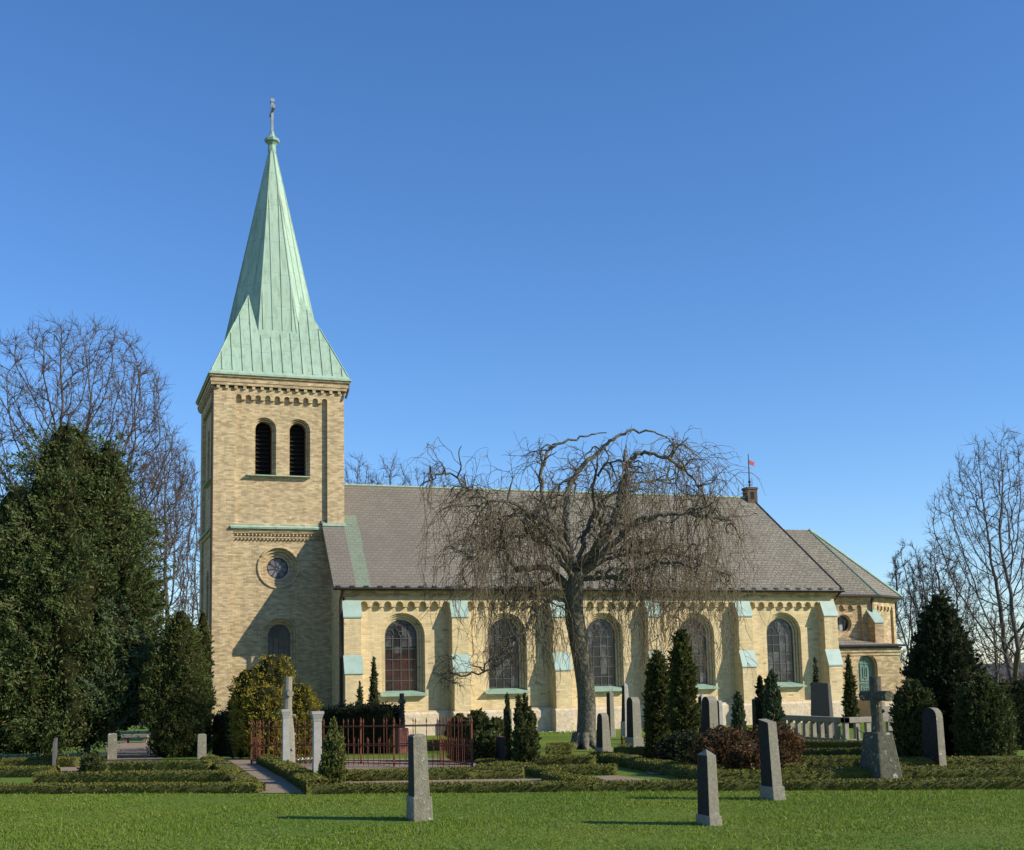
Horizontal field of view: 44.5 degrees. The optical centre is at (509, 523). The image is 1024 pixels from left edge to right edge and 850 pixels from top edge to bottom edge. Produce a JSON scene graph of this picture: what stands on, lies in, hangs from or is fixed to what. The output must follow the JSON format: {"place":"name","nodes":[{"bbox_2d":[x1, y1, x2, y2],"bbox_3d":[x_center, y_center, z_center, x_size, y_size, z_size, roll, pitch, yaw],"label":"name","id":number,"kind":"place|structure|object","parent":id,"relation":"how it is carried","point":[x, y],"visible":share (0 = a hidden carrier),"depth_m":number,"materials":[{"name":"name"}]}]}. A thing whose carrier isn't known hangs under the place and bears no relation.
{"place":"outdoors","nodes":[
{"label":"outdoors","id":0,"kind":"place"},
{"bbox_2d":[222,757,303,792],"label":"gravel path","id":1,"kind":"structure","parent":0,"point":[275,783],"depth_m":22.28,"materials":[{"name":"grey gravel"}]},
{"bbox_2d":[0,662,1023,849],"bbox_3d":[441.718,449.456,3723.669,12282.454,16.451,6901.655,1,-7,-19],"label":"ground","id":2,"kind":"structure","parent":0,"point":[565,736],"depth_m":15.57,"materials":[{"name":"green plant"}]},
{"bbox_2d":[0,764,59,777],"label":"box hedge","id":3,"kind":"object","parent":2,"relation":"on","point":[8,771],"visible":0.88,"depth_m":25.22,"materials":[{"name":"green plant"}]},
{"bbox_2d":[0,755,83,767],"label":"box hedge","id":4,"kind":"object","parent":2,"relation":"on","point":[69,761],"visible":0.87,"depth_m":30.02,"materials":[{"name":"green plant"}]},
{"bbox_2d":[52,738,57,765],"bbox_3d":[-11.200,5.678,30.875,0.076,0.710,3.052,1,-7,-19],"label":"gravestone","id":5,"kind":"object","parent":2,"relation":"on","point":[54,750],"visible":0.72,"depth_m":29.49,"materials":[{"name":"stone"}]},
{"bbox_2d":[0,420,178,757],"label":"evergreen tree","id":6,"kind":"object","parent":2,"relation":"on","point":[80,608],"visible":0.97,"depth_m":38.60,"materials":[{"name":"green plant"}]},
{"bbox_2d":[76,749,106,773],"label":"shrub","id":7,"kind":"object","parent":2,"relation":"on","point":[93,761],"visible":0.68,"depth_m":23.01,"materials":[{"name":"green plant"}]},
{"bbox_2d":[0,310,199,593],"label":"bare tree","id":8,"kind":"object","parent":2,"relation":"on","point":[145,465],"visible":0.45,"depth_m":64.76,"materials":[{"name":"grey plant"}]},
{"bbox_2d":[107,733,116,758],"bbox_3d":[-11.565,6.532,36.474,0.267,0.853,0.235,1,-7,-19],"label":"gravestone","id":9,"kind":"object","parent":2,"relation":"on","point":[112,747],"visible":0.72,"depth_m":36.38,"materials":[{"name":"stone"}]},
{"bbox_2d":[0,781,266,793],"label":"box hedge","id":10,"kind":"object","parent":2,"relation":"on","point":[157,787],"visible":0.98,"depth_m":20.51,"materials":[{"name":"green plant"}]},
{"bbox_2d":[106,742,161,761],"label":"gravel plot","id":11,"kind":"object","parent":2,"relation":"on","point":[133,751],"visible":0.51,"depth_m":41.79,"materials":[{"name":"grey gravel"}]},
{"bbox_2d":[120,734,148,742],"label":"stone bench","id":12,"kind":"object","parent":11,"relation":"on","point":[142,736],"visible":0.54,"depth_m":48.95,"materials":[{"name":"grey stone"}]},
{"bbox_2d":[32,769,241,783],"bbox_3d":[-6.795,4.609,22.788,3.976,0.296,0.449,-2,-7,10],"label":"box hedge","id":13,"kind":"object","parent":2,"relation":"on","point":[149,775],"visible":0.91,"depth_m":22.64,"materials":[{"name":"green plant"}]},
{"bbox_2d":[106,759,213,771],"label":"box hedge","id":14,"kind":"object","parent":2,"relation":"on","point":[168,764],"visible":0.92,"depth_m":26.67,"materials":[{"name":"green plant"}]},
{"bbox_2d":[131,435,200,659],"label":"bare tree","id":15,"kind":"object","parent":2,"relation":"on","point":[165,585],"visible":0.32,"depth_m":77.27,"materials":[{"name":"grey plant"}]},
{"bbox_2d":[137,608,220,757],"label":"yew column","id":16,"kind":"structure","parent":2,"relation":"on","point":[177,713],"depth_m":37.71,"materials":[{"name":"green plant"}]},
{"bbox_2d":[170,526,199,626],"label":"bare tree","id":17,"kind":"object","parent":2,"relation":"on","point":[191,557],"visible":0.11,"depth_m":84.50,"materials":[{"name":"brown plant"}]},
{"bbox_2d":[197,734,205,759],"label":"gravestone","id":18,"kind":"object","parent":2,"relation":"on","point":[201,745],"visible":0.75,"depth_m":31.51,"materials":[{"name":"stone"}]},
{"bbox_2d":[195,609,216,752],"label":"yew column","id":19,"kind":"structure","parent":2,"relation":"on","point":[204,629],"depth_m":40.88,"materials":[{"name":"green plant"}]},
{"bbox_2d":[212,710,229,755],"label":"yew hedge","id":20,"kind":"object","parent":2,"relation":"on","point":[219,725],"visible":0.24,"depth_m":38.11,"materials":[{"name":"green plant"}]},
{"bbox_2d":[201,754,258,782],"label":"box hedge","id":21,"kind":"object","parent":2,"relation":"on","point":[226,764],"visible":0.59,"depth_m":24.49,"materials":[{"name":"green plant"}]},
{"bbox_2d":[223,654,323,758],"bbox_3d":[-6.399,5.052,34.237,2.621,3.013,2.420,1,-7,-19],"label":"golden yew","id":22,"kind":"object","parent":2,"relation":"on","point":[257,694],"visible":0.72,"depth_m":33.84,"materials":[{"name":"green plant"}]},
{"bbox_2d":[280,709,290,760],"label":"stone pillar","id":23,"kind":"structure","parent":2,"relation":"on","point":[285,713],"depth_m":25.70,"materials":[{"name":"stone"}]},
{"bbox_2d":[283,677,295,761],"bbox_3d":[-4.712,4.281,26.729,0.319,2.033,0.600,1,-7,-19],"label":"cross monument","id":24,"kind":"object","parent":2,"relation":"on","point":[288,693],"visible":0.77,"depth_m":26.68,"materials":[{"name":"grey stone"}]},
{"bbox_2d":[255,753,328,793],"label":"box hedge","id":25,"kind":"object","parent":2,"relation":"on","point":[297,775],"visible":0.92,"depth_m":22.47,"materials":[{"name":"green plant"}]},
{"bbox_2d":[310,711,323,772],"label":"stone pillar","id":26,"kind":"structure","parent":2,"relation":"on","point":[317,716],"depth_m":22.53,"materials":[{"name":"stone"}]},
{"bbox_2d":[229,758,476,769],"bbox_3d":[-4.157,5.508,28.609,10.066,0.260,6.098,-4,-8,24],"label":"gravel plot","id":27,"kind":"object","parent":2,"relation":"on","point":[244,764],"visible":0.28,"depth_m":27.55,"materials":[{"name":"grey gravel"}]},
{"bbox_2d":[355,681,363,704],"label":"cypress","id":28,"kind":"object","parent":2,"relation":"on","point":[360,697],"visible":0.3,"depth_m":48.76,"materials":[{"name":"green plant"}]},
{"bbox_2d":[250,716,472,767],"bbox_3d":[-3.163,4.833,27.712,7.171,1.221,1.308,-7,-9,38],"label":"iron fence","id":29,"kind":"object","parent":2,"relation":"on","point":[258,744],"visible":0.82,"depth_m":27.04,"materials":[{"name":"brown metal"}]},
{"bbox_2d":[344,452,380,484],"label":"bare tree","id":30,"kind":"object","parent":2,"relation":"on","point":[349,481],"visible":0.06,"depth_m":90.02,"materials":[{"name":"brown plant"}]},
{"bbox_2d":[320,700,404,752],"bbox_3d":[-4.524,6.250,38.561,2.475,1.655,1.323,-5,-8,30],"label":"yew hedge","id":31,"kind":"object","parent":2,"relation":"on","point":[377,712],"visible":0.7,"depth_m":37.93,"materials":[{"name":"green plant"}]},
{"bbox_2d":[366,655,380,704],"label":"cypress","id":32,"kind":"object","parent":2,"relation":"on","point":[373,694],"visible":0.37,"depth_m":47.69,"materials":[{"name":"green plant"}]},
{"bbox_2d":[368,453,414,485],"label":"bare tree","id":33,"kind":"object","parent":2,"relation":"on","point":[389,477],"visible":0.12,"depth_m":92.00,"materials":[{"name":"brown plant"}]},
{"bbox_2d":[395,693,408,753],"bbox_3d":[-3.186,5.980,37.269,0.396,1.860,0.615,1,-7,-19],"label":"cross monument","id":34,"kind":"object","parent":2,"relation":"on","point":[402,734],"visible":0.69,"depth_m":37.07,"materials":[{"name":"red stone"}]},
{"bbox_2d":[406,734,432,820],"bbox_3d":[-1.156,3.274,15.965,0.259,1.172,0.398,0,-7,-19],"label":"gravestone","id":35,"kind":"object","parent":2,"relation":"on","point":[418,802],"visible":0.88,"depth_m":15.84,"materials":[{"name":"stone"}]},
{"bbox_2d":[410,460,452,486],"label":"bare tree","id":36,"kind":"object","parent":2,"relation":"on","point":[417,478],"visible":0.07,"depth_m":93.92,"materials":[{"name":"brown plant"}]},
{"bbox_2d":[345,765,524,781],"bbox_3d":[-1.291,4.402,22.003,3.162,0.291,0.404,-1,-7,1],"label":"box hedge","id":37,"kind":"object","parent":2,"relation":"on","point":[448,773],"visible":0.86,"depth_m":21.86,"materials":[{"name":"green plant"}]},
{"bbox_2d":[341,779,540,783],"bbox_3d":[-1.252,4.428,21.530,3.945,0.001,0.992,-2,-7,8],"label":"gravel plot","id":38,"kind":"object","parent":2,"relation":"on","point":[473,780],"visible":0.41,"depth_m":21.62,"materials":[{"name":"grey gravel"}]},
{"bbox_2d":[316,716,347,782],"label":"shrub","id":39,"kind":"object","parent":38,"relation":"on","point":[332,766],"visible":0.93,"depth_m":21.54,"materials":[{"name":"green plant"}]},
{"bbox_2d":[305,779,593,794],"bbox_3d":[-0.936,4.135,19.617,4.580,0.226,0.378,-2,-7,6],"label":"box hedge","id":40,"kind":"object","parent":2,"relation":"on","point":[505,786],"visible":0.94,"depth_m":19.49,"materials":[{"name":"green plant"}]},
{"bbox_2d":[496,736,505,759],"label":"gravestone","id":41,"kind":"object","parent":2,"relation":"on","point":[500,747],"visible":0.38,"depth_m":27.47,"materials":[{"name":"black stone"}]},
{"bbox_2d":[477,762,535,769],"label":"box hedge","id":42,"kind":"object","parent":2,"relation":"on","point":[482,764],"visible":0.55,"depth_m":23.40,"materials":[{"name":"green plant"}]},
{"bbox_2d":[475,758,563,777],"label":"box hedge","id":43,"kind":"object","parent":2,"relation":"on","point":[532,770],"visible":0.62,"depth_m":22.65,"materials":[{"name":"green plant"}]},
{"bbox_2d":[503,692,541,764],"bbox_3d":[0.225,4.110,24.853,0.964,1.561,0.693,-4,-8,22],"label":"juniper","id":44,"kind":"object","parent":2,"relation":"on","point":[524,742],"visible":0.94,"depth_m":24.77,"materials":[{"name":"green plant"}]},
{"bbox_2d":[195,98,906,735],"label":"church","id":45,"kind":"structure","parent":2,"relation":"on","point":[311,564],"depth_m":53.03,"materials":[{"name":"brick"}]},
{"bbox_2d":[267,558,287,578],"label":"round window","id":46,"kind":"structure","parent":45,"relation":"in","point":[277,568],"depth_m":52.25,"materials":[{"name":"grey glass"}]},
{"bbox_2d":[268,624,289,662],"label":"arched window","id":47,"kind":"structure","parent":45,"relation":"in","point":[278,634],"depth_m":51.88,"materials":[{"name":"grey glass"}]},
{"bbox_2d":[380,620,427,696],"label":"arched window","id":48,"kind":"structure","parent":45,"relation":"in","point":[400,635],"depth_m":51.36,"materials":[{"name":"grey glass"}]},
{"bbox_2d":[485,620,530,693],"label":"arched window","id":49,"kind":"structure","parent":45,"relation":"in","point":[508,686],"depth_m":52.75,"materials":[{"name":"grey glass"}]},
{"bbox_2d":[588,619,621,691],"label":"arched window","id":50,"kind":"structure","parent":45,"relation":"in","point":[604,680],"depth_m":54.29,"materials":[{"name":"grey glass"}]},
{"bbox_2d":[680,619,719,688],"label":"arched window","id":51,"kind":"structure","parent":45,"relation":"in","point":[702,682],"depth_m":55.78,"materials":[{"name":"grey glass"}]},
{"bbox_2d":[767,618,806,686],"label":"arched window","id":52,"kind":"structure","parent":45,"relation":"in","point":[779,632],"depth_m":57.16,"materials":[{"name":"grey glass"}]},
{"bbox_2d":[837,616,847,630],"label":"round window","id":53,"kind":"structure","parent":45,"relation":"in","point":[842,621],"depth_m":60.06,"materials":[{"name":"grey glass"}]},
{"bbox_2d":[858,656,873,691],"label":"vestry door","id":54,"kind":"structure","parent":45,"relation":"in","point":[865,665],"depth_m":58.95,"materials":[{"name":"green paint"}]},
{"bbox_2d":[545,745,573,754],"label":"box hedge","id":55,"kind":"object","parent":2,"relation":"on","point":[560,750],"visible":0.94,"depth_m":31.62,"materials":[{"name":"green plant"}]},
{"bbox_2d":[539,754,597,765],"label":"box hedge","id":56,"kind":"object","parent":2,"relation":"on","point":[547,759],"visible":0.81,"depth_m":25.26,"materials":[{"name":"green plant"}]},
{"bbox_2d":[540,770,604,781],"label":"box hedge","id":57,"kind":"object","parent":2,"relation":"on","point":[554,775],"visible":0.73,"depth_m":20.53,"materials":[{"name":"green plant"}]},
{"bbox_2d":[547,762,617,775],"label":"box hedge","id":58,"kind":"object","parent":2,"relation":"on","point":[593,769],"visible":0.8,"depth_m":22.46,"materials":[{"name":"green plant"}]},
{"bbox_2d":[404,425,772,749],"bbox_3d":[2.674,1.885,37.766,11.516,10.176,11.557,-2,-7,4],"label":"weeping tree","id":59,"kind":"object","parent":2,"relation":"on","point":[579,569],"visible":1,"depth_m":37.47,"materials":[{"name":"grey plant"}]},
{"bbox_2d":[595,713,612,751],"bbox_3d":[2.304,5.197,30.610,0.284,1.134,0.526,1,-7,-19],"label":"gravestone","id":60,"kind":"object","parent":2,"relation":"on","point":[603,741],"visible":0.78,"depth_m":30.49,"materials":[{"name":"grey stone"}]},
{"bbox_2d":[606,691,615,736],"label":"gravestone","id":61,"kind":"object","parent":2,"relation":"on","point":[610,704],"visible":0.69,"depth_m":46.68,"materials":[{"name":"grey stone"}]},
{"bbox_2d":[621,683,628,735],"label":"gravestone","id":62,"kind":"object","parent":2,"relation":"on","point":[625,695],"visible":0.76,"depth_m":44.59,"materials":[{"name":"stone"}]},
{"bbox_2d":[590,775,662,781],"bbox_3d":[1.581,4.301,20.896,1.803,0.001,2.192,1,-7,-19],"label":"gravel plot","id":63,"kind":"object","parent":2,"relation":"on","point":[615,777],"visible":0.27,"depth_m":21.50,"materials":[{"name":"grey gravel"}]},
{"bbox_2d":[613,746,646,756],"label":"box hedge","id":64,"kind":"object","parent":2,"relation":"on","point":[636,750],"visible":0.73,"depth_m":28.25,"materials":[{"name":"green plant"}]},
{"bbox_2d":[625,697,643,746],"bbox_3d":[3.497,5.645,35.066,0.330,1.584,0.571,1,-7,-19],"label":"gravestone","id":65,"kind":"object","parent":2,"relation":"on","point":[634,737],"visible":0.73,"depth_m":34.91,"materials":[{"name":"grey stone"}]},
{"bbox_2d":[588,751,720,779],"bbox_3d":[2.569,4.605,23.935,0.558,0.378,7.117,0,-7,-12],"label":"box hedge","id":66,"kind":"object","parent":2,"relation":"on","point":[683,770],"visible":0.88,"depth_m":23.02,"materials":[{"name":"green plant"}]},
{"bbox_2d":[641,649,671,757],"bbox_3d":[3.344,4.103,28.171,0.850,2.591,0.856,-6,-8,34],"label":"thuja","id":67,"kind":"object","parent":2,"relation":"on","point":[655,697],"visible":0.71,"depth_m":27.99,"materials":[{"name":"green plant"}]},
{"bbox_2d":[663,628,700,735],"bbox_3d":[3.651,3.620,26.343,0.811,2.944,0.826,1,-7,-19],"label":"thuja","id":68,"kind":"object","parent":2,"relation":"on","point":[683,710],"visible":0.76,"depth_m":26.18,"materials":[{"name":"green plant"}]},
{"bbox_2d":[696,749,721,825],"bbox_3d":[2.356,3.168,14.851,0.171,0.978,0.372,1,-7,-19],"label":"gravestone","id":69,"kind":"object","parent":2,"relation":"on","point":[708,801],"visible":0.79,"depth_m":14.76,"materials":[{"name":"grey stone"}]},
{"bbox_2d":[702,696,717,734],"bbox_3d":[5.064,5.098,31.499,0.245,1.503,0.427,1,-7,-19],"label":"gravestone","id":70,"kind":"object","parent":2,"relation":"on","point":[709,712],"visible":0.66,"depth_m":31.39,"materials":[{"name":"grey stone"}]},
{"bbox_2d":[717,700,722,727],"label":"gravestone","id":71,"kind":"object","parent":2,"relation":"on","point":[720,711],"visible":0.54,"depth_m":45.05,"materials":[{"name":"stone"}]},
{"bbox_2d":[731,691,746,730],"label":"juniper","id":72,"kind":"object","parent":2,"relation":"on","point":[738,714],"visible":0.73,"depth_m":40.80,"materials":[{"name":"green plant"}]},
{"bbox_2d":[721,737,785,769],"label":"shrub","id":73,"kind":"object","parent":2,"relation":"on","point":[745,754],"visible":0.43,"depth_m":20.74,"materials":[{"name":"red plant"}]},
{"bbox_2d":[754,675,765,724],"bbox_3d":[5.312,4.112,26.297,0.344,1.893,0.363,1,-7,-19],"label":"juniper","id":74,"kind":"object","parent":2,"relation":"on","point":[759,693],"visible":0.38,"depth_m":26.29,"materials":[{"name":"green plant"}]},
{"bbox_2d":[716,762,806,769],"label":"box hedge","id":75,"kind":"object","parent":2,"relation":"on","point":[795,765],"visible":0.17,"depth_m":21.41,"materials":[{"name":"green plant"}]},
{"bbox_2d":[758,719,785,800],"bbox_3d":[3.672,3.360,17.613,0.201,1.217,0.391,-1,-7,-19],"label":"gravestone","id":76,"kind":"object","parent":2,"relation":"on","point":[771,787],"visible":0.89,"depth_m":17.52,"materials":[{"name":"grey stone"}]},
{"bbox_2d":[761,668,785,725],"bbox_3d":[5.307,3.894,25.137,0.513,1.996,0.498,1,-7,-19],"label":"juniper","id":77,"kind":"object","parent":2,"relation":"on","point":[772,710],"visible":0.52,"depth_m":25.07,"materials":[{"name":"green plant"}]},
{"bbox_2d":[593,776,1023,791],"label":"box hedge","id":78,"kind":"object","parent":2,"relation":"on","point":[901,783],"visible":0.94,"depth_m":18.71,"materials":[{"name":"green plant"}]},
{"bbox_2d":[810,657,819,713],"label":"cypress","id":79,"kind":"object","parent":2,"relation":"on","point":[816,679],"visible":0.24,"depth_m":50.91,"materials":[{"name":"green plant"}]},
{"bbox_2d":[811,683,833,734],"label":"upright gravestone","id":80,"kind":"structure","parent":2,"relation":"on","point":[821,700],"depth_m":42.39,"materials":[{"name":"stone"}]},
{"bbox_2d":[798,754,859,767],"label":"box hedge","id":81,"kind":"object","parent":2,"relation":"on","point":[845,760],"visible":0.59,"depth_m":22.74,"materials":[{"name":"green plant"}]},
{"bbox_2d":[799,747,860,758],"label":"box hedge","id":82,"kind":"object","parent":2,"relation":"on","point":[856,751],"visible":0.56,"depth_m":26.09,"materials":[{"name":"green plant"}]},
{"bbox_2d":[801,739,861,748],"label":"box hedge","id":83,"kind":"object","parent":2,"relation":"on","point":[826,744],"visible":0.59,"depth_m":33.06,"materials":[{"name":"green plant"}]},
{"bbox_2d":[783,715,895,740],"bbox_3d":[10.981,6.733,41.397,2.600,0.827,4.300,1,-7,-19],"label":"balustrade","id":84,"kind":"object","parent":2,"relation":"on","point":[829,721],"visible":0.53,"depth_m":39.86,"materials":[{"name":"stone"}]},
{"bbox_2d":[841,653,861,727],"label":"cypress","id":85,"kind":"object","parent":2,"relation":"on","point":[850,705],"visible":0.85,"depth_m":50.16,"materials":[{"name":"green plant"}]},
{"bbox_2d":[717,763,1023,780],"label":"box hedge","id":86,"kind":"object","parent":2,"relation":"on","point":[959,771],"visible":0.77,"depth_m":20.27,"materials":[{"name":"green plant"}]},
{"bbox_2d":[859,676,902,778],"bbox_3d":[6.025,3.382,20.456,0.454,1.774,0.724,1,-7,-19],"label":"cross monument","id":87,"kind":"object","parent":2,"relation":"on","point":[879,758],"visible":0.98,"depth_m":20.28,"materials":[{"name":"stone"}]},
{"bbox_2d":[885,536,937,669],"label":"bare tree","id":88,"kind":"object","parent":2,"relation":"on","point":[906,599],"visible":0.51,"depth_m":88.70,"materials":[{"name":"brown plant"}]},
{"bbox_2d":[888,678,943,757],"bbox_3d":[7.718,3.812,23.859,1.046,1.756,1.048,1,-7,-19],"label":"yew bush","id":89,"kind":"object","parent":2,"relation":"on","point":[912,700],"visible":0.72,"depth_m":23.62,"materials":[{"name":"green plant"}]},
{"bbox_2d":[922,707,946,765],"bbox_3d":[7.436,3.821,21.912,0.154,1.204,0.439,1,-7,-19],"label":"gravestone","id":90,"kind":"object","parent":2,"relation":"on","point":[933,735],"visible":0.71,"depth_m":21.81,"materials":[{"name":"stone"}]},
{"bbox_2d":[904,536,981,638],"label":"bare tree","id":91,"kind":"object","parent":2,"relation":"on","point":[943,578],"visible":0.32,"depth_m":92.75,"materials":[{"name":"brown plant"}]},
{"bbox_2d":[899,589,990,754],"bbox_3d":[8.692,3.119,24.949,1.928,3.655,1.834,-5,-8,27],"label":"yew tree","id":92,"kind":"object","parent":2,"relation":"on","point":[943,661],"visible":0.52,"depth_m":24.61,"materials":[{"name":"green plant"}]},
{"bbox_2d":[940,689,957,756],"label":"yew bush","id":93,"kind":"object","parent":2,"relation":"on","point":[950,711],"visible":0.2,"depth_m":24.14,"materials":[{"name":"green plant"}]},
{"bbox_2d":[898,754,1023,765],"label":"box hedge","id":94,"kind":"object","parent":2,"relation":"on","point":[961,759],"visible":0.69,"depth_m":21.73,"materials":[{"name":"green plant"}]},
{"bbox_2d":[923,425,1023,681],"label":"bare tree","id":95,"kind":"object","parent":2,"relation":"on","point":[1011,670],"visible":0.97,"depth_m":85.37,"materials":[{"name":"grey plant"}]},
{"bbox_2d":[949,670,1021,756],"bbox_3d":[8.791,3.643,23.167,1.283,1.909,1.298,1,-7,-19],"label":"yew bush","id":96,"kind":"object","parent":2,"relation":"on","point":[985,724],"visible":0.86,"depth_m":22.85,"materials":[{"name":"green plant"}]},
{"bbox_2d":[965,602,1023,683],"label":"bare tree","id":97,"kind":"object","parent":2,"relation":"on","point":[997,672],"visible":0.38,"depth_m":100.47,"materials":[{"name":"brown plant"}]},
{"bbox_2d":[996,674,1023,749],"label":"yew hedge","id":98,"kind":"object","parent":2,"relation":"on","point":[1015,691],"visible":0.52,"depth_m":29.31,"materials":[{"name":"green plant"}]},
{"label":"gravel plot","id":99,"kind":"structure","parent":2,"relation":"on","visible":0},
{"bbox_2d":[650,729,703,764],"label":"shrub","id":100,"kind":"object","parent":99,"relation":"on","point":[678,746],"visible":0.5,"depth_m":23.60,"materials":[{"name":"green plant"}]},
{"bbox_2d":[689,724,753,766],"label":"shrub","id":101,"kind":"object","parent":99,"relation":"on","point":[718,742],"visible":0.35,"depth_m":21.78,"materials":[{"name":"red plant"}]},
{"bbox_2d":[743,718,809,762],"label":"shrub","id":102,"kind":"object","parent":99,"relation":"on","point":[790,746],"visible":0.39,"depth_m":22.07,"materials":[{"name":"red plant"}]},
{"bbox_2d":[0,0,1023,679],"label":"sky","id":103,"kind":"structure","parent":0,"point":[790,233],"materials":[{"name":"blue"}]},
{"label":"gravel plot","id":104,"kind":"structure","parent":0,"visible":0},
{"bbox_2d":[444,707,512,760],"bbox_3d":[-0.637,4.830,28.559,1.331,1.297,1.989,3,-8,-28],"label":"shrub","id":105,"kind":"object","parent":104,"relation":"on","point":[487,730],"visible":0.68,"depth_m":28.41,"materials":[{"name":"green plant"}]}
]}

